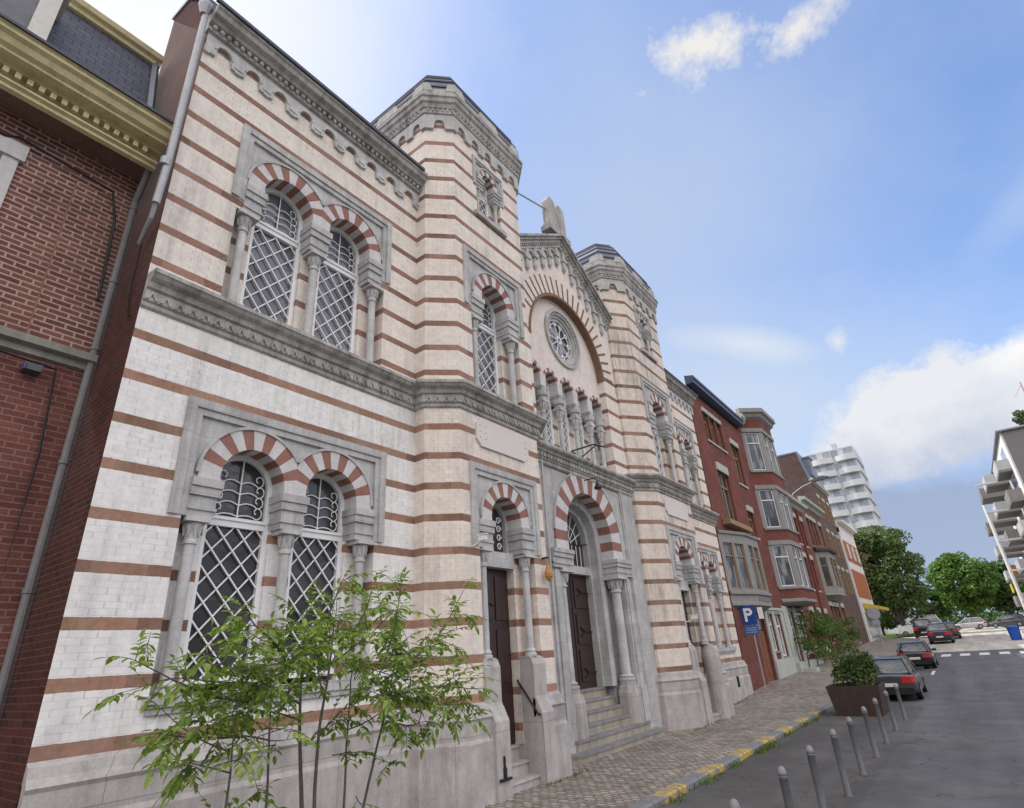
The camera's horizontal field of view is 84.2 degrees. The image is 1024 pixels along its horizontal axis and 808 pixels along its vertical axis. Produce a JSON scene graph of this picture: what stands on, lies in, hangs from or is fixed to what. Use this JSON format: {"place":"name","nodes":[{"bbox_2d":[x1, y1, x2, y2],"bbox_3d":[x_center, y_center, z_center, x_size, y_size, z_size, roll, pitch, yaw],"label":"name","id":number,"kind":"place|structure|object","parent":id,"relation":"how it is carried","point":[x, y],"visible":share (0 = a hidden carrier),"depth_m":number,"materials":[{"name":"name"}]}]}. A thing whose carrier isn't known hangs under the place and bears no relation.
{"place":"outdoors","nodes":[
{"label":"outdoors","id":0,"kind":"place"},
{"bbox_2d":[81,559,500,807],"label":"street tree","id":1,"kind":"object","parent":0,"point":[260,692],"visible":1,"depth_m":4.31,"materials":[{"name":"green plant"}]},
{"bbox_2d":[84,0,1023,621],"label":"sky","id":2,"kind":"structure","parent":0,"point":[819,204],"materials":[{"name":"blue"}]},
{"bbox_2d":[486,637,915,807],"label":"pavement","id":3,"kind":"structure","parent":0,"point":[625,778],"depth_m":13.75,"materials":[{"name":"stone"}]},
{"bbox_2d":[0,0,173,711],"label":"brick house","id":4,"kind":"structure","parent":3,"relation":"on","point":[86,127],"depth_m":9.02,"materials":[{"name":"red brick"}]},
{"bbox_2d":[0,134,29,207],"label":"window","id":5,"kind":"structure","parent":4,"relation":"in","point":[12,152],"depth_m":8.87,"materials":[{"name":"white stone"}]},
{"bbox_2d":[20,361,43,375],"bbox_3d":[-7.003,-0.519,8.265,0.210,0.130,0.220,-20,-29,32],"label":"security lamp","id":6,"kind":"object","parent":4,"relation":"attached to","point":[31,368],"visible":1,"depth_m":8.22,"materials":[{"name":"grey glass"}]},
{"bbox_2d":[0,0,753,807],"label":"synagogue","id":7,"kind":"structure","parent":3,"relation":"on","point":[340,336],"depth_m":11.43,"materials":[{"name":"white brick"}]},
{"bbox_2d":[178,455,271,685],"bbox_3d":[-4.425,2.462,8.903,0.145,3.485,1.130,-20,-29,32],"label":"window","id":8,"kind":"structure","parent":7,"relation":"in","point":[231,558],"depth_m":8.93,"materials":[{"name":"white paint"}]},
{"bbox_2d":[240,188,302,325],"bbox_3d":[-4.776,-2.875,11.285,0.145,3.495,1.130,-20,-29,32],"label":"window","id":9,"kind":"structure","parent":7,"relation":"in","point":[271,269],"depth_m":11.32,"materials":[{"name":"white paint"}]},
{"bbox_2d":[281,473,343,677],"bbox_3d":[-3.511,2.901,10.022,0.145,3.485,1.130,-20,-29,32],"label":"window","id":10,"kind":"structure","parent":7,"relation":"in","point":[315,554],"depth_m":10.16,"materials":[{"name":"white paint"}]},
{"bbox_2d":[312,226,359,352],"bbox_3d":[-3.862,-2.436,12.403,0.145,3.495,1.130,-20,-29,32],"label":"window","id":11,"kind":"structure","parent":7,"relation":"in","point":[334,320],"depth_m":12.45,"materials":[{"name":"white paint"}]},
{"bbox_2d":[471,533,487,546],"bbox_3d":[-0.666,2.785,11.602,0.416,0.219,0.084,-20,-29,32],"label":"security camera","id":12,"kind":"object","parent":7,"relation":"attached to","point":[482,537],"visible":1,"depth_m":11.56,"materials":[{"name":"white plastic"}]},
{"bbox_2d":[479,186,487,216],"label":"window","id":13,"kind":"structure","parent":7,"relation":"in","point":[483,201],"depth_m":17.01,"materials":[{"name":"white paint"}]},
{"bbox_2d":[477,294,498,394],"bbox_3d":[-0.763,-1.473,15.019,0.145,3.495,1.130,-20,-29,32],"label":"window","id":14,"kind":"structure","parent":7,"relation":"in","point":[486,335],"depth_m":15.16,"materials":[{"name":"white paint"}]},
{"bbox_2d":[486,568,515,743],"bbox_3d":[-0.337,5.277,12.022,0.160,3.460,1.080,-20,-29,32],"label":"door","id":15,"kind":"structure","parent":7,"relation":"in","point":[498,611],"depth_m":12.29,"materials":[{"name":"red wood"}]},
{"bbox_2d":[540,380,553,444],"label":"window","id":16,"kind":"structure","parent":7,"relation":"in","point":[548,411],"depth_m":18.31,"materials":[{"name":"white paint"}]},
{"bbox_2d":[542,557,552,581],"bbox_3d":[0.829,3.899,13.371,0.239,0.570,0.185,-9,-25,12],"label":"wall lantern","id":17,"kind":"object","parent":7,"relation":"attached to","point":[548,573],"depth_m":13.27,"materials":[{"name":"glass"}]},
{"bbox_2d":[544,309,580,368],"bbox_3d":[1.709,-2.270,20.116,0.320,2.260,2.260,-20,-29,32],"label":"rose window","id":18,"kind":"structure","parent":7,"relation":"in","point":[561,336],"depth_m":20.36,"materials":[{"name":"grey stone"}]},
{"bbox_2d":[558,389,570,451],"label":"window","id":19,"kind":"structure","parent":7,"relation":"in","point":[565,423],"depth_m":19.02,"materials":[{"name":"glass"}]},
{"bbox_2d":[573,400,585,458],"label":"window","id":20,"kind":"structure","parent":7,"relation":"in","point":[580,421],"depth_m":19.76,"materials":[{"name":"white paint"}]},
{"bbox_2d":[566,574,596,689],"bbox_3d":[1.825,6.567,16.485,0.130,3.120,1.920,-20,-29,32],"label":"door","id":21,"kind":"structure","parent":7,"relation":"in","point":[578,607],"depth_m":16.68,"materials":[{"name":"red wood"}]},
{"bbox_2d":[571,444,604,456],"bbox_3d":[2.323,1.448,17.607,1.174,0.336,0.400,3,-25,-16],"label":"flag bracket","id":22,"kind":"object","parent":7,"relation":"attached to","point":[587,446],"visible":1,"depth_m":17.58,"materials":[{"name":"black metal"}]},
{"bbox_2d":[584,477,601,489],"bbox_3d":[2.496,2.479,17.534,0.570,0.386,0.228,-20,-29,32],"label":"arch lamp","id":23,"kind":"object","parent":7,"relation":"attached to","point":[597,486],"visible":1,"depth_m":17.38,"materials":[{"name":"black metal"}]},
{"bbox_2d":[588,409,599,464],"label":"window","id":24,"kind":"structure","parent":7,"relation":"in","point":[595,437],"depth_m":20.40,"materials":[{"name":"white paint"}]},
{"bbox_2d":[654,421,664,475],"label":"window","id":25,"kind":"structure","parent":7,"relation":"in","point":[656,434],"depth_m":23.18,"materials":[{"name":"white paint"}]},
{"bbox_2d":[681,591,692,644],"bbox_3d":[6.146,8.389,19.951,0.160,3.460,1.184,-20,-29,32],"label":"door","id":26,"kind":"structure","parent":7,"relation":"in","point":[682,593],"depth_m":20.61,"materials":[{"name":"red wood"}]},
{"bbox_2d":[485,695,833,807],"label":"weeds","id":27,"kind":"object","parent":3,"relation":"on","point":[769,745],"visible":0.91,"depth_m":12.36,"materials":[{"name":"plant"}]},
{"bbox_2d":[739,605,766,689],"bbox_3d":[11.200,10.965,25.668,0.990,3.550,0.103,-20,-29,32],"label":"parking sign","id":28,"kind":"object","parent":3,"relation":"on","point":[748,614],"visible":1,"depth_m":26.09,"materials":[{"name":"metal"}]},
{"bbox_2d":[867,607,886,655],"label":"round sign","id":29,"kind":"object","parent":3,"relation":"on","point":[873,613],"visible":0.99,"depth_m":41.12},
{"bbox_2d":[661,705,922,807],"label":"parking strip","id":30,"kind":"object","parent":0,"point":[753,781],"visible":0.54,"depth_m":11.52,"materials":[{"name":"asphalt"}]},
{"bbox_2d":[729,798,739,807],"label":"bollard","id":31,"kind":"object","parent":30,"relation":"on","point":[733,803],"visible":1,"depth_m":5.80,"materials":[{"name":"metal"}]},
{"bbox_2d":[778,766,793,807],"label":"bollard","id":32,"kind":"object","parent":30,"relation":"on","point":[785,787],"visible":1,"depth_m":7.08,"materials":[{"name":"metal"}]},
{"bbox_2d":[806,745,826,807],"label":"bollard","id":33,"kind":"object","parent":30,"relation":"on","point":[815,776],"visible":1,"depth_m":8.28,"materials":[{"name":"metal"}]},
{"bbox_2d":[830,729,853,796],"bbox_3d":[5.565,6.072,9.605,0.150,0.978,0.150,-20,-29,32],"label":"bollard","id":34,"kind":"object","parent":30,"relation":"on","point":[840,763],"visible":1,"depth_m":9.56,"materials":[{"name":"metal"}]},
{"bbox_2d":[846,717,867,775],"bbox_3d":[6.643,6.599,10.946,0.150,0.978,0.150,-20,-29,32],"label":"bollard","id":35,"kind":"object","parent":30,"relation":"on","point":[849,722],"visible":1,"depth_m":10.90,"materials":[{"name":"metal"}]},
{"bbox_2d":[825,682,888,715],"bbox_3d":[11.693,9.937,19.075,1.580,0.900,1.600,-20,-29,32],"label":"planter","id":36,"kind":"object","parent":30,"relation":"on","point":[849,700],"visible":0.86,"depth_m":18.57,"materials":[{"name":"brown metal"}]},
{"bbox_2d":[830,648,879,685],"bbox_3d":[11.727,9.073,19.354,1.590,1.315,1.279,-20,-29,32],"label":"bush","id":37,"kind":"object","parent":36,"relation":"in","point":[859,668],"visible":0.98,"depth_m":19.17,"materials":[{"name":"green plant"}]},
{"bbox_2d":[861,706,880,757],"bbox_3d":[7.828,7.165,12.388,0.150,0.978,0.150,-20,-29,32],"label":"bollard","id":38,"kind":"object","parent":30,"relation":"on","point":[870,732],"visible":1,"depth_m":12.34,"materials":[{"name":"metal"}]},
{"bbox_2d":[872,698,889,743],"bbox_3d":[9.028,7.750,13.877,0.150,0.978,0.150,-20,-29,32],"label":"bollard","id":39,"kind":"object","parent":30,"relation":"on","point":[880,721],"visible":1,"depth_m":13.84,"materials":[{"name":"metal"}]},
{"bbox_2d":[883,690,899,730],"bbox_3d":[10.366,8.388,15.503,0.150,0.978,0.150,-20,-29,32],"label":"bollard","id":40,"kind":"object","parent":30,"relation":"on","point":[890,709],"visible":1,"depth_m":15.46,"materials":[{"name":"metal"}]},
{"bbox_2d":[894,684,907,719],"bbox_3d":[11.837,9.079,17.269,0.150,0.978,0.150,-20,-29,32],"label":"bollard","id":41,"kind":"object","parent":30,"relation":"on","point":[900,702],"visible":1,"depth_m":17.23,"materials":[{"name":"metal"}]},
{"bbox_2d":[886,633,914,636],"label":"lawn","id":42,"kind":"structure","parent":0,"point":[896,636],"depth_m":72.97,"materials":[{"name":"green plant"}]},
{"bbox_2d":[853,535,878,599],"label":"tree","id":43,"kind":"object","parent":42,"relation":"on","point":[864,560],"visible":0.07,"depth_m":73.99,"materials":[{"name":"green plant"}]},
{"bbox_2d":[853,524,930,636],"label":"tree","id":44,"kind":"object","parent":42,"relation":"on","point":[888,545],"visible":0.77,"depth_m":72.60,"materials":[{"name":"green plant"}]},
{"bbox_2d":[874,592,912,634],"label":"tree","id":45,"kind":"object","parent":42,"relation":"on","point":[885,624],"visible":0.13,"depth_m":77.80,"materials":[{"name":"green plant"}]},
{"bbox_2d":[858,648,1023,807],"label":"road","id":46,"kind":"structure","parent":0,"point":[969,753],"depth_m":13.25,"materials":[{"name":"asphalt"}]},
{"bbox_2d":[626,638,919,807],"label":"kerb","id":47,"kind":"structure","parent":46,"relation":"on","point":[684,785],"depth_m":11.87,"materials":[{"name":"concrete"}]},
{"bbox_2d":[865,655,927,698],"bbox_3d":[15.514,11.046,23.002,2.070,1.495,4.170,-20,-29,32],"label":"parked car","id":48,"kind":"object","parent":46,"relation":"on","point":[902,674],"visible":0.59,"depth_m":21.57,"materials":[{"name":"paint"}]},
{"bbox_2d":[896,641,938,667],"bbox_3d":[23.699,14.658,33.184,2.000,1.415,3.870,-20,-29,32],"label":"parked car","id":49,"kind":"object","parent":46,"relation":"on","point":[917,652],"visible":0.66,"depth_m":31.93,"materials":[{"name":"black paint"}]},
{"bbox_2d":[931,651,1023,674],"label":"road marking","id":50,"kind":"object","parent":46,"relation":"on","point":[964,654],"visible":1,"depth_m":37.89,"materials":[{"name":"paint"}]},
{"bbox_2d":[918,627,1023,652],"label":"road","id":51,"kind":"structure","parent":0,"point":[987,638],"depth_m":49.14,"materials":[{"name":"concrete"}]},
{"bbox_2d":[895,615,940,635],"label":"parked car","id":52,"kind":"object","parent":51,"relation":"on","point":[906,629],"visible":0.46,"depth_m":71.05,"materials":[{"name":"white paint"}]},
{"bbox_2d":[925,622,954,643],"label":"parked car","id":53,"kind":"object","parent":51,"relation":"on","point":[940,631],"visible":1,"depth_m":50.37,"materials":[{"name":"blue paint"}]},
{"bbox_2d":[938,622,961,638],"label":"parked car","id":54,"kind":"object","parent":51,"relation":"on","point":[955,632],"visible":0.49,"depth_m":55.37,"materials":[{"name":"paint"}]},
{"bbox_2d":[955,617,987,629],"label":"parked car","id":55,"kind":"object","parent":51,"relation":"on","point":[976,622],"visible":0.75,"depth_m":78.21,"materials":[{"name":"silver metal"}]},
{"bbox_2d":[987,614,1023,627],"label":"parked car","id":56,"kind":"object","parent":51,"relation":"on","point":[1013,619],"visible":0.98,"depth_m":76.12,"materials":[{"name":"paint"}]},
{"bbox_2d":[1005,626,1022,639],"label":"waste bin","id":57,"kind":"object","parent":51,"relation":"on","point":[1014,632],"visible":0.98,"depth_m":47.05,"materials":[{"name":"blue plastic"}]},
{"bbox_3d":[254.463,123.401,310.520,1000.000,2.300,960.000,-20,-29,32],"label":"ground","id":58,"kind":"structure","parent":0,"visible":0},
{"bbox_2d":[684,375,796,690],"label":"terraced house","id":59,"kind":"structure","parent":58,"relation":"on","point":[717,421],"depth_m":30.02,"materials":[{"name":"red brick"}]},
{"bbox_2d":[700,406,714,444],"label":"window","id":60,"kind":"structure","parent":59,"relation":"in","point":[703,410],"depth_m":31.79,"materials":[{"name":"beige wood"}]},
{"bbox_2d":[708,412,721,449],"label":"window","id":61,"kind":"structure","parent":59,"relation":"in","point":[711,416],"depth_m":32.62,"materials":[{"name":"beige wood"}]},
{"bbox_2d":[715,417,727,453],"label":"window","id":62,"kind":"structure","parent":59,"relation":"in","point":[717,421],"depth_m":33.45,"materials":[{"name":"beige wood"}]},
{"bbox_2d":[715,461,734,519],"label":"window","id":63,"kind":"structure","parent":59,"relation":"in","point":[722,479],"depth_m":31.11,"materials":[{"name":"beige wood"}]},
{"bbox_2d":[723,543,739,588],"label":"window","id":64,"kind":"structure","parent":59,"relation":"in","point":[731,565],"depth_m":27.32,"materials":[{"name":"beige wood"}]},
{"bbox_2d":[729,438,748,488],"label":"window","id":65,"kind":"structure","parent":59,"relation":"in","point":[731,441],"depth_m":34.89,"materials":[{"name":"beige wood"}]},
{"bbox_2d":[734,544,751,588],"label":"window","id":66,"kind":"structure","parent":59,"relation":"in","point":[738,547],"depth_m":27.83,"materials":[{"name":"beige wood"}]},
{"bbox_2d":[718,534,770,602],"bbox_3d":[12.071,8.484,28.841,0.774,3.450,5.897,-21,-29,34],"label":"bay window","id":67,"kind":"structure","parent":59,"relation":"in","point":[732,539],"depth_m":27.80,"materials":[{"name":"grey stone"}]},
{"bbox_2d":[745,505,760,540],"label":"window","id":68,"kind":"structure","parent":59,"relation":"in","point":[748,508],"depth_m":33.49,"materials":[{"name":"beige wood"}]},
{"bbox_2d":[748,546,760,589],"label":"window","id":69,"kind":"structure","parent":59,"relation":"in","point":[750,550],"depth_m":28.75,"materials":[{"name":"beige wood"}]},
{"bbox_2d":[754,548,765,590],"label":"window","id":70,"kind":"structure","parent":59,"relation":"in","point":[755,550],"depth_m":29.49,"materials":[{"name":"beige wood"}]},
{"bbox_2d":[758,631,774,681],"bbox_3d":[12.566,12.529,28.144,0.160,2.350,1.600,-20,-29,32],"label":"door","id":71,"kind":"structure","parent":59,"relation":"in","point":[763,644],"depth_m":28.23,"materials":[{"name":"brown wood"}]},
{"bbox_2d":[766,610,781,652],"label":"window","id":72,"kind":"structure","parent":59,"relation":"in","point":[768,611],"depth_m":30.31,"materials":[{"name":"white paint"}]},
{"bbox_2d":[773,610,790,657],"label":"window","id":73,"kind":"structure","parent":59,"relation":"in","point":[776,613],"depth_m":31.39,"materials":[{"name":"white paint"}]},
{"bbox_2d":[735,408,823,671],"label":"terraced house","id":74,"kind":"structure","parent":58,"relation":"on","point":[794,589],"depth_m":35.63,"materials":[{"name":"red brick"}]},
{"bbox_2d":[745,433,766,469],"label":"window","id":75,"kind":"structure","parent":74,"relation":"in","point":[752,439],"depth_m":37.24,"materials":[{"name":"glass"}]},
{"bbox_2d":[763,435,774,470],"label":"window","id":76,"kind":"structure","parent":74,"relation":"in","point":[767,447],"depth_m":38.10,"materials":[{"name":"white paint"}]},
{"bbox_2d":[759,490,780,526],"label":"window","id":77,"kind":"structure","parent":74,"relation":"in","point":[767,499],"depth_m":35.69,"materials":[{"name":"glass"}]},
{"bbox_2d":[768,439,779,474],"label":"window","id":78,"kind":"structure","parent":74,"relation":"in","point":[770,442],"depth_m":39.00,"materials":[{"name":"white paint"}]},
{"bbox_2d":[740,420,813,598],"bbox_3d":[17.343,6.849,37.201,1.241,11.800,4.900,-20,-29,32],"label":"bay window","id":79,"kind":"structure","parent":74,"relation":"in","point":[757,478],"depth_m":35.92,"materials":[{"name":"red brick"}]},
{"bbox_2d":[777,491,789,527],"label":"window","id":80,"kind":"structure","parent":74,"relation":"in","point":[781,501],"depth_m":36.54,"materials":[{"name":"white paint"}]},
{"bbox_2d":[772,545,795,585],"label":"window","id":81,"kind":"structure","parent":74,"relation":"in","point":[780,551],"depth_m":34.27,"materials":[{"name":"glass"}]},
{"bbox_2d":[783,495,793,529],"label":"window","id":82,"kind":"structure","parent":74,"relation":"in","point":[786,504],"depth_m":37.45,"materials":[{"name":"white paint"}]},
{"bbox_2d":[787,607,801,660],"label":"window","id":83,"kind":"structure","parent":74,"relation":"in","point":[789,609],"depth_m":33.87,"materials":[{"name":"glass"}]},
{"bbox_2d":[792,546,804,585],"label":"window","id":84,"kind":"structure","parent":74,"relation":"in","point":[793,548],"depth_m":35.10,"materials":[{"name":"white paint"}]},
{"bbox_2d":[797,548,808,586],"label":"window","id":85,"kind":"structure","parent":74,"relation":"in","point":[798,550],"depth_m":36.02,"materials":[{"name":"white paint"}]},
{"bbox_2d":[795,608,813,654],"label":"window","id":86,"kind":"structure","parent":74,"relation":"in","point":[796,609],"depth_m":35.63,"materials":[{"name":"white paint"}]},
{"bbox_2d":[793,608,860,666],"bbox_3d":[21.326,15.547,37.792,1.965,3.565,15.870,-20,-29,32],"label":"tree","id":87,"kind":"object","parent":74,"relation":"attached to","point":[829,628],"visible":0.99,"depth_m":35.37,"materials":[{"name":"green plant"}]},
{"bbox_2d":[788,493,839,660],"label":"terraced house","id":88,"kind":"structure","parent":58,"relation":"on","point":[798,509],"depth_m":43.11,"materials":[{"name":"red brick"}]},
{"bbox_2d":[790,476,828,514],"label":"street lamp","id":89,"kind":"object","parent":88,"relation":"attached to","point":[819,478],"visible":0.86,"depth_m":42.48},
{"bbox_2d":[777,451,869,645],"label":"tall house","id":90,"kind":"structure","parent":58,"relation":"on","point":[798,470],"depth_m":55.55,"materials":[{"name":"brown brick"}]},
{"bbox_2d":[821,498,829,522],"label":"window","id":91,"kind":"structure","parent":90,"relation":"in","point":[823,502],"depth_m":57.05,"materials":[{"name":"beige wood"}]},
{"bbox_2d":[830,532,839,557],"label":"window","id":92,"kind":"structure","parent":90,"relation":"in","point":[832,534],"depth_m":55.66,"materials":[{"name":"beige wood"}]},
{"bbox_2d":[835,535,844,559],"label":"window","id":93,"kind":"structure","parent":90,"relation":"in","point":[837,538],"depth_m":57.50,"materials":[{"name":"beige wood"}]},
{"bbox_2d":[841,567,850,593],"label":"window","id":94,"kind":"structure","parent":90,"relation":"in","point":[842,569],"depth_m":54.32,"materials":[{"name":"beige wood"}]},
{"bbox_2d":[845,569,854,594],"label":"window","id":95,"kind":"structure","parent":90,"relation":"in","point":[847,572],"depth_m":56.12,"materials":[{"name":"beige wood"}]},
{"bbox_2d":[797,496,855,652],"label":"terraced house","id":96,"kind":"structure","parent":58,"relation":"on","point":[829,574],"depth_m":46.45,"materials":[{"name":"brown brick"}]},
{"bbox_2d":[819,557,832,586],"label":"window","id":97,"kind":"structure","parent":96,"relation":"in","point":[823,562],"depth_m":45.49,"materials":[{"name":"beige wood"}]},
{"bbox_2d":[814,551,844,593],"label":"bay window","id":98,"kind":"structure","parent":96,"relation":"in","point":[826,554],"depth_m":45.66,"materials":[{"name":"grey stone"}]},
{"bbox_2d":[807,443,912,633],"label":"apartment block","id":99,"kind":"structure","parent":58,"relation":"on","point":[851,500],"depth_m":123.44,"materials":[{"name":"concrete"}]},
{"bbox_2d":[858,499,868,505],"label":"window","id":100,"kind":"structure","parent":99,"relation":"in","point":[864,502],"depth_m":120.65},
{"bbox_2d":[863,513,873,519],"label":"window","id":101,"kind":"structure","parent":99,"relation":"in","point":[868,516],"depth_m":119.48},
{"bbox_2d":[835,519,888,641],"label":"apartment house","id":102,"kind":"structure","parent":58,"relation":"on","point":[845,531],"depth_m":60.10,"materials":[{"name":"paint"}]},
{"bbox_2d":[865,612,882,637],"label":"shop window","id":103,"kind":"structure","parent":102,"relation":"in","point":[874,632],"depth_m":58.34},
{"bbox_2d":[909,588,952,617],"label":"tree","id":104,"kind":"object","parent":58,"relation":"on","point":[937,608],"visible":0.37,"depth_m":88.10,"materials":[{"name":"green plant"}]},
{"bbox_2d":[920,550,1001,629],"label":"tree","id":105,"kind":"object","parent":58,"relation":"on","point":[946,572],"visible":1,"depth_m":83.43,"materials":[{"name":"green plant"}]},
{"bbox_2d":[911,606,1023,626],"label":"woodland","id":106,"kind":"object","parent":58,"relation":"on","point":[991,616],"visible":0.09,"depth_m":113.81,"materials":[{"name":"green plant"}]},
{"bbox_2d":[970,559,1023,625],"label":"tree","id":107,"kind":"object","parent":58,"relation":"on","point":[1004,600],"visible":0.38,"depth_m":83.68,"materials":[{"name":"green plant"}]},
{"bbox_2d":[975,425,1023,608],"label":"apartment block","id":108,"kind":"structure","parent":58,"relation":"on","point":[1002,490],"depth_m":54.78,"materials":[{"name":"white concrete"}]},
{"bbox_2d":[1012,410,1023,424],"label":"roof shrub","id":109,"kind":"object","parent":108,"relation":"on","point":[1018,420],"visible":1,"depth_m":51.80,"materials":[{"name":"green plant"}]},
{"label":"crossing street","id":110,"kind":"structure","parent":0,"visible":0},
{"bbox_2d":[912,619,930,637],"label":"parked car","id":111,"kind":"object","parent":110,"relation":"on","point":[919,626],"visible":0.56,"depth_m":62.07,"materials":[{"name":"black paint"}]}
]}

